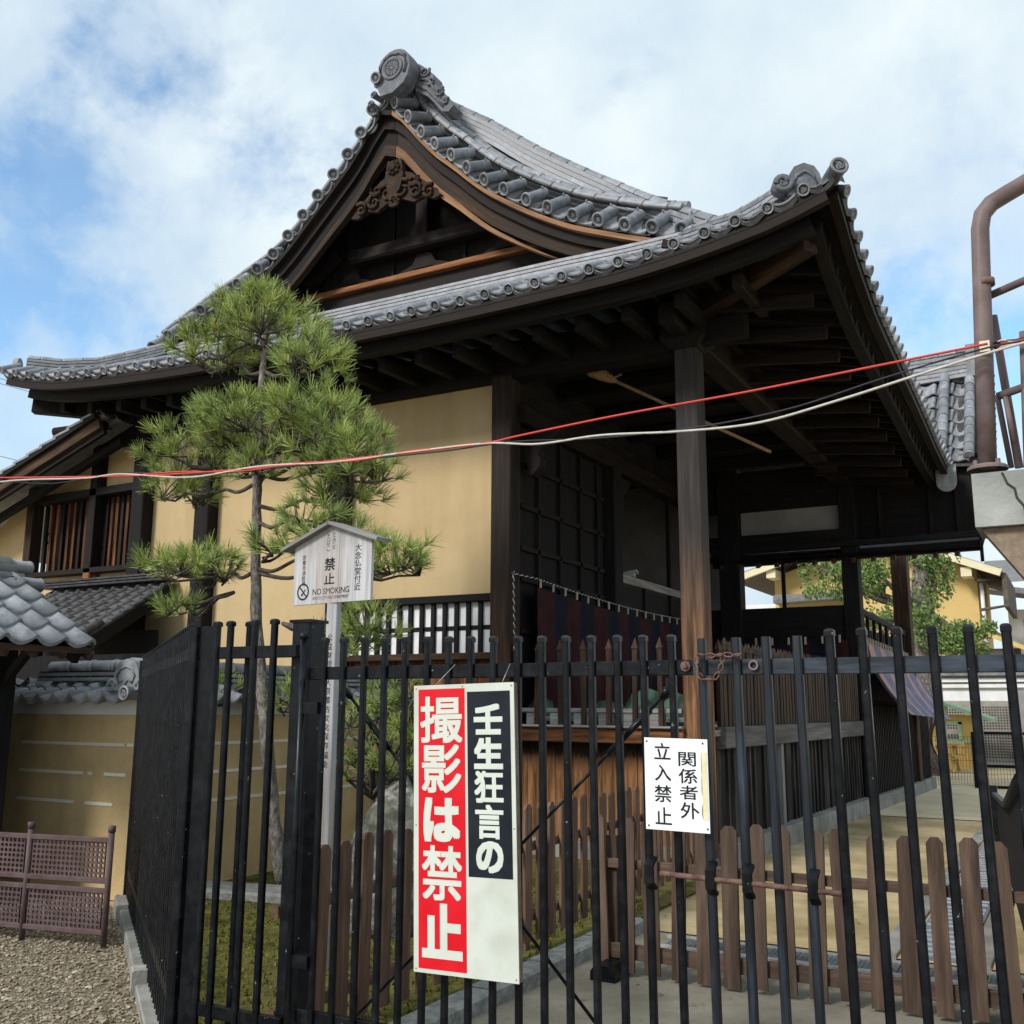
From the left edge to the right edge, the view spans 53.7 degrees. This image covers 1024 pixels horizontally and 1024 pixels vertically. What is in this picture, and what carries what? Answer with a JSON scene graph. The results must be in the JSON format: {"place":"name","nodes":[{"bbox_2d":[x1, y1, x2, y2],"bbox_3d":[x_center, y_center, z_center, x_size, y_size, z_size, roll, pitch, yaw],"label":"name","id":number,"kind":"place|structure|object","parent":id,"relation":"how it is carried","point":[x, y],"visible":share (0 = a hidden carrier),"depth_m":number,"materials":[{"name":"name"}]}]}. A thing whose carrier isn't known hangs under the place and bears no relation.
{"place":"outdoors","nodes":[
{"label":"outdoors","id":0,"kind":"place"},
{"bbox_2d":[0,0,1023,648],"label":"sky","id":1,"kind":"structure","parent":0,"point":[152,152],"materials":[{"name":"blue"}]},
{"bbox_2d":[31,815,1023,973],"bbox_3d":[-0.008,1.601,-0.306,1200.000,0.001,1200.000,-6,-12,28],"label":"ground","id":2,"kind":"structure","parent":0,"point":[112,904],"depth_m":7.56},
{"bbox_2d":[0,887,139,1023],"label":"gravel yard","id":3,"kind":"structure","parent":2,"relation":"on","point":[133,1008],"depth_m":6.02,"materials":[{"name":"beige gravel"}]},
{"bbox_2d":[0,821,115,946],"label":"lattice barrier","id":4,"kind":"object","parent":3,"relation":"on","point":[23,924],"visible":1,"depth_m":6.97,"materials":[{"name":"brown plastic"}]},
{"bbox_2d":[0,556,146,831],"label":"gate","id":5,"kind":"structure","parent":3,"relation":"on","point":[34,622],"depth_m":8.45,"materials":[{"name":"tile"}]},
{"bbox_2d":[38,572,173,655],"bbox_3d":[-6.205,2.535,13.941,2.625,3.395,1.448,-6,-12,28],"label":"lean to","id":6,"kind":"object","parent":2,"relation":"on","point":[103,612],"visible":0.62,"depth_m":14.09,"materials":[{"name":"tile"}]},
{"bbox_2d":[113,895,158,1023],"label":"concrete kerb","id":7,"kind":"structure","parent":2,"relation":"on","point":[139,988],"depth_m":6.00,"materials":[{"name":"grey concrete"}]},
{"bbox_2d":[123,624,201,1023],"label":"black steel fence","id":8,"kind":"object","parent":7,"relation":"on","point":[155,873],"visible":0.98,"depth_m":5.52,"materials":[{"name":"black metal"}]},
{"bbox_2d":[137,855,695,1023],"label":"moss bed","id":9,"kind":"object","parent":2,"relation":"on","point":[665,893],"visible":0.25,"depth_m":6.53,"materials":[{"name":"green plant"}]},
{"bbox_2d":[0,658,413,899],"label":"earthen wall","id":10,"kind":"structure","parent":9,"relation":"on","point":[70,761],"depth_m":9.12,"materials":[{"name":"paint"}]},
{"bbox_2d":[206,880,331,903],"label":"stepping slab","id":11,"kind":"structure","parent":9,"relation":"on","point":[273,893],"depth_m":8.24,"materials":[{"name":"stone"}]},
{"bbox_2d":[124,271,443,884],"bbox_3d":[-2.079,0.438,9.229,3.509,5.639,1.703,-6,-12,28],"label":"pine tree","id":12,"kind":"object","parent":9,"relation":"on","point":[213,428],"visible":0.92,"depth_m":9.25,"materials":[{"name":"green plant"}]},
{"bbox_2d":[275,619,328,1023],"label":"gate post","id":13,"kind":"object","parent":9,"relation":"on","point":[296,899],"visible":0.99,"depth_m":4.50,"materials":[{"name":"black metal"}]},
{"bbox_2d":[176,619,299,1023],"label":"black steel fence","id":14,"kind":"object","parent":13,"relation":"attached to","point":[191,1007],"visible":0.99,"depth_m":4.65,"materials":[{"name":"black metal"}]},
{"bbox_2d":[295,634,695,1023],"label":"gate leaf","id":15,"kind":"object","parent":13,"relation":"attached to","point":[671,668],"visible":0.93,"depth_m":3.96,"materials":[{"name":"black paint"}]},
{"bbox_2d":[414,665,522,983],"bbox_3d":[-0.175,1.202,3.998,0.501,1.192,0.066,-6,-12,28],"label":"photo ban sign","id":16,"kind":"object","parent":15,"relation":"attached to","point":[467,892],"visible":1,"depth_m":3.95,"materials":[{"name":"white plastic"}]},
{"bbox_2d":[281,521,391,970],"bbox_3d":[-1.157,1.475,6.326,0.882,2.868,0.140,-7,-13,35],"label":"wooden notice","id":17,"kind":"object","parent":9,"relation":"on","point":[334,567],"visible":0.9,"depth_m":6.44,"materials":[{"name":"white wood"}]},
{"bbox_2d":[335,679,422,806],"bbox_3d":[-1.059,2.220,8.194,1.352,1.912,0.805,-6,-12,28],"label":"pine shrub","id":18,"kind":"object","parent":9,"relation":"on","point":[371,762],"visible":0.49,"depth_m":8.20,"materials":[{"name":"green plant"}]},
{"bbox_2d":[349,777,413,938],"bbox_3d":[-0.846,2.667,7.373,0.896,1.408,0.838,7,-13,-32],"label":"boulder","id":19,"kind":"object","parent":9,"relation":"on","point":[390,812],"visible":0.21,"depth_m":7.19,"materials":[{"name":"stone"}]},
{"bbox_2d":[267,784,694,1018],"bbox_3d":[0.386,2.521,7.212,0.117,0.962,6.207,-5,-12,28],"label":"picket fence","id":20,"kind":"object","parent":9,"relation":"on","point":[530,915],"visible":0.27,"depth_m":5.36,"materials":[{"name":"brown wood"}]},
{"bbox_2d":[0,49,953,866],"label":"temple hall","id":21,"kind":"structure","parent":2,"relation":"on","point":[470,275],"depth_m":12.75,"materials":[{"name":"brown wood"}]},
{"bbox_2d":[0,409,135,655],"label":"annex building","id":22,"kind":"structure","parent":21,"relation":"attached to","point":[78,529],"depth_m":15.32,"materials":[{"name":"paint"}]},
{"bbox_2d":[40,501,88,571],"bbox_3d":[-6.850,0.396,15.670,1.220,1.080,0.075,-6,-12,28],"label":"barred window","id":23,"kind":"structure","parent":22,"relation":"in","point":[76,528],"depth_m":15.70,"materials":[{"name":"brown wood"}]},
{"bbox_2d":[101,495,131,566],"bbox_3d":[-5.800,0.292,15.099,0.780,1.080,0.075,-6,-12,28],"label":"barred window","id":24,"kind":"structure","parent":22,"relation":"in","point":[118,510],"depth_m":15.13,"materials":[{"name":"brown wood"}]},
{"bbox_2d":[346,601,489,654],"bbox_3d":[-1.142,1.415,12.165,2.180,0.600,0.083,-6,-12,28],"label":"lattice window","id":25,"kind":"structure","parent":21,"relation":"in","point":[471,621],"depth_m":11.99,"materials":[{"name":"paper"}]},
{"bbox_2d":[512,571,515,650],"bbox_3d":[0.020,1.112,11.399,0.034,0.906,0.063,6,-12,-26],"label":"rope","id":26,"kind":"object","parent":21,"relation":"hanging from","point":[513,575],"visible":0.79,"depth_m":11.40,"materials":[{"name":"grey fabric"}]},
{"bbox_2d":[510,573,680,619],"bbox_3d":[1.401,1.226,13.902,0.123,0.152,5.655,-6,-12,28],"label":"rope","id":27,"kind":"object","parent":21,"relation":"attached to","point":[590,596],"visible":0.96,"depth_m":13.01,"materials":[{"name":"grey fabric"}]},
{"bbox_2d":[537,579,682,707],"bbox_3d":[1.550,1.996,13.931,0.095,1.590,5.200,-6,-12,28],"label":"striped curtain","id":28,"kind":"object","parent":27,"relation":"hanging from","point":[576,620],"visible":0.52,"depth_m":13.11,"materials":[{"name":"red fabric"}]},
{"bbox_2d":[524,689,683,725],"bbox_3d":[1.082,2.231,11.196,2.019,0.573,0.468,-6,-12,28],"label":"green tarpaulin","id":29,"kind":"object","parent":21,"relation":"on","point":[653,696],"visible":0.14,"depth_m":10.90,"materials":[{"name":"green plastic"}]},
{"bbox_2d":[586,370,770,452],"bbox_3d":[2.054,-1.251,12.317,2.633,0.838,0.176,5,-12,-22],"label":"hanging pole","id":30,"kind":"object","parent":21,"relation":"hanging from","point":[606,376],"visible":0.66,"depth_m":12.12,"materials":[{"name":"wood"}]},
{"bbox_2d":[723,635,848,657],"bbox_3d":[4.388,2.645,16.455,2.150,1.233,0.082,-6,-12,28],"label":"striped curtain","id":31,"kind":"object","parent":21,"relation":"hanging from","point":[815,648],"visible":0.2,"depth_m":16.28,"materials":[{"name":"fabric"}]},
{"bbox_2d":[710,343,996,570],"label":"corridor wing","id":32,"kind":"structure","parent":21,"relation":"on","point":[926,519],"depth_m":16.56,"materials":[{"name":"black wood"}]},
{"bbox_2d":[867,637,950,718],"bbox_3d":[7.140,3.025,18.063,0.639,1.360,4.400,-6,-13,31],"label":"striped banner","id":33,"kind":"object","parent":21,"relation":"attached to","point":[919,700],"visible":0.59,"depth_m":17.73,"materials":[{"name":"fabric"}]},
{"bbox_2d":[463,932,1023,1023],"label":"concrete apron","id":34,"kind":"object","parent":2,"relation":"on","point":[735,1010],"depth_m":5.53,"materials":[{"name":"grey concrete"}]},
{"bbox_2d":[387,917,642,1023],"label":"stone kerb","id":35,"kind":"structure","parent":34,"relation":"on","point":[557,958],"depth_m":5.61,"materials":[{"name":"grey stone"}]},
{"bbox_2d":[590,814,1023,1023],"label":"picket fence","id":36,"kind":"object","parent":34,"relation":"on","point":[944,988],"visible":0.64,"depth_m":5.62,"materials":[{"name":"brown wood"}]},
{"bbox_2d":[660,934,1023,992],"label":"drain grating","id":37,"kind":"object","parent":34,"relation":"on","point":[802,958],"visible":0.33,"depth_m":6.46,"materials":[{"name":"metal"}]},
{"bbox_2d":[967,174,1023,579],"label":"outdoor stair","id":38,"kind":"object","parent":34,"relation":"on","point":[998,493],"visible":0.99,"depth_m":4.54,"materials":[{"name":"metal"}]},
{"bbox_2d":[0,343,987,477],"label":"red cable","id":39,"kind":"object","parent":38,"relation":"attached to","point":[798,381],"visible":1,"depth_m":5.22,"materials":[{"name":"red plastic"}]},
{"bbox_2d":[0,341,1023,482],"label":"white cable","id":40,"kind":"object","parent":38,"relation":"attached to","point":[833,401],"visible":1,"depth_m":5.18,"materials":[{"name":"white plastic"}]},
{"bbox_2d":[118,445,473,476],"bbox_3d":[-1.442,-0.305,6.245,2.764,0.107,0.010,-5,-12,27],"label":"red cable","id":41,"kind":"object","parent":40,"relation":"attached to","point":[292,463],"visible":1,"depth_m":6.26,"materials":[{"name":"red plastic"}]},
{"bbox_2d":[0,340,1023,483],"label":"dark cable","id":42,"kind":"object","parent":40,"relation":"attached to","point":[984,348],"visible":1,"depth_m":5.14,"materials":[{"name":"black rubber"}]},
{"bbox_2d":[993,337,1023,352],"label":"cable bundle","id":43,"kind":"object","parent":38,"relation":"attached to","point":[1001,341],"visible":0.55,"depth_m":4.57,"materials":[{"name":"plastic"}]},
{"bbox_3d":[2.582,1.129,2.587,0.115,1.980,0.115,-6,-12,28],"label":"gate post","id":44,"kind":"object","parent":34,"relation":"on","visible":0},
{"bbox_2d":[644,623,1023,1023],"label":"gate leaf","id":45,"kind":"object","parent":44,"relation":"attached to","point":[970,663],"visible":1,"depth_m":3.34,"materials":[{"name":"black metal"}]},
{"bbox_2d":[644,737,710,833],"bbox_3d":[0.587,0.973,3.613,0.239,0.324,0.006,-6,-12,28],"label":"no entry sign","id":46,"kind":"object","parent":45,"relation":"attached to","point":[676,785],"visible":1,"depth_m":3.61,"materials":[{"name":"white plastic"}]},
{"bbox_2d":[694,652,741,680],"bbox_3d":[0.739,0.554,3.624,0.182,0.103,0.025,-6,-12,28],"label":"chain","id":47,"kind":"object","parent":45,"relation":"attached to","point":[720,655],"visible":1,"depth_m":3.62,"materials":[{"name":"metal"}]},
{"bbox_2d":[659,871,841,896],"bbox_3d":[0.798,1.262,3.438,0.625,0.033,0.019,-6,-12,28],"label":"sliding bolt","id":48,"kind":"object","parent":45,"relation":"attached to","point":[829,892],"visible":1,"depth_m":3.42,"materials":[{"name":"metal"}]},
{"bbox_2d":[890,826,1013,970],"bbox_3d":[6.345,4.139,12.966,0.700,0.057,15.200,-6,-12,28],"label":"drain grating","id":49,"kind":"object","parent":2,"relation":"on","point":[977,837],"visible":0.05,"depth_m":7.41,"materials":[{"name":"metal"}]},
{"bbox_2d":[989,773,1023,930],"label":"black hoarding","id":50,"kind":"object","parent":49,"relation":"on","point":[1006,820],"visible":0.7,"depth_m":8.07,"materials":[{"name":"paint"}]},
{"bbox_2d":[933,768,1015,787],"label":"school yard","id":51,"kind":"structure","parent":2,"relation":"on","point":[993,779],"depth_m":23.62,"materials":[{"name":"beige concrete"}]},
{"bbox_2d":[797,553,1000,775],"bbox_3d":[9.510,3.434,24.901,4.658,5.932,2.168,-6,-12,28],"label":"broadleaf tree","id":52,"kind":"object","parent":51,"relation":"on","point":[925,581],"visible":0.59,"depth_m":24.79,"materials":[{"name":"green plant"}]},
{"bbox_2d":[933,742,966,771],"bbox_3d":[11.149,6.268,25.820,0.728,0.736,1.296,-6,-12,28],"label":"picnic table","id":53,"kind":"object","parent":51,"relation":"on","point":[955,755],"visible":0.47,"depth_m":25.45,"materials":[{"name":"yellow wood"}]},
{"bbox_2d":[932,703,997,768],"bbox_3d":[11.982,6.113,27.684,2.328,1.758,2.000,-6,-12,28],"label":"play kiosk","id":54,"kind":"object","parent":51,"relation":"on","point":[964,723],"visible":0.34,"depth_m":26.97,"materials":[{"name":"yellow paint"}]},
{"bbox_2d":[929,732,1023,788],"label":"fence","id":55,"kind":"object","parent":51,"relation":"on","point":[975,780],"visible":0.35,"depth_m":20.43,"materials":[{"name":"metal"}]},
{"bbox_2d":[941,672,1023,764],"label":"storage block","id":56,"kind":"structure","parent":51,"relation":"on","point":[993,693],"depth_m":29.18,"materials":[{"name":"white paint"}]},
{"bbox_2d":[944,701,970,739],"bbox_3d":[12.872,6.385,29.616,1.120,1.680,0.088,-6,-12,28],"label":"door","id":57,"kind":"structure","parent":56,"relation":"in","point":[952,729],"depth_m":29.57,"materials":[{"name":"white"}]},
{"bbox_2d":[981,701,1013,760],"bbox_3d":[13.923,6.281,29.044,1.120,1.680,0.088,-6,-12,28],"label":"door","id":58,"kind":"structure","parent":56,"relation":"in","point":[997,709],"depth_m":29.00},
{"bbox_2d":[746,604,775,608],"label":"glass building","id":59,"kind":"structure","parent":0,"point":[761,606],"depth_m":40.25,"materials":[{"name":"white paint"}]},
{"bbox_2d":[641,815,1023,972],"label":"garden path","id":60,"kind":"structure","parent":0,"point":[858,834],"depth_m":8.82,"materials":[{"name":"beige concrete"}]},
{"bbox_2d":[744,553,1017,655],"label":"yellow house","id":61,"kind":"structure","parent":0,"point":[976,581],"depth_m":32.27,"materials":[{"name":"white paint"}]},
{"bbox_2d":[976,632,1023,654],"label":"porch roof","id":62,"kind":"structure","parent":61,"relation":"attached to","point":[1019,644],"depth_m":29.16,"materials":[{"name":"yellow paint"}]},
{"bbox_2d":[880,786,1007,820],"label":"path","id":63,"kind":"structure","parent":0,"point":[966,803],"depth_m":16.69,"materials":[{"name":"concrete"}]},
{"bbox_2d":[984,560,1023,653],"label":"white building","id":64,"kind":"structure","parent":0,"point":[1006,567],"depth_m":37.55,"materials":[{"name":"paint"}]}
]}

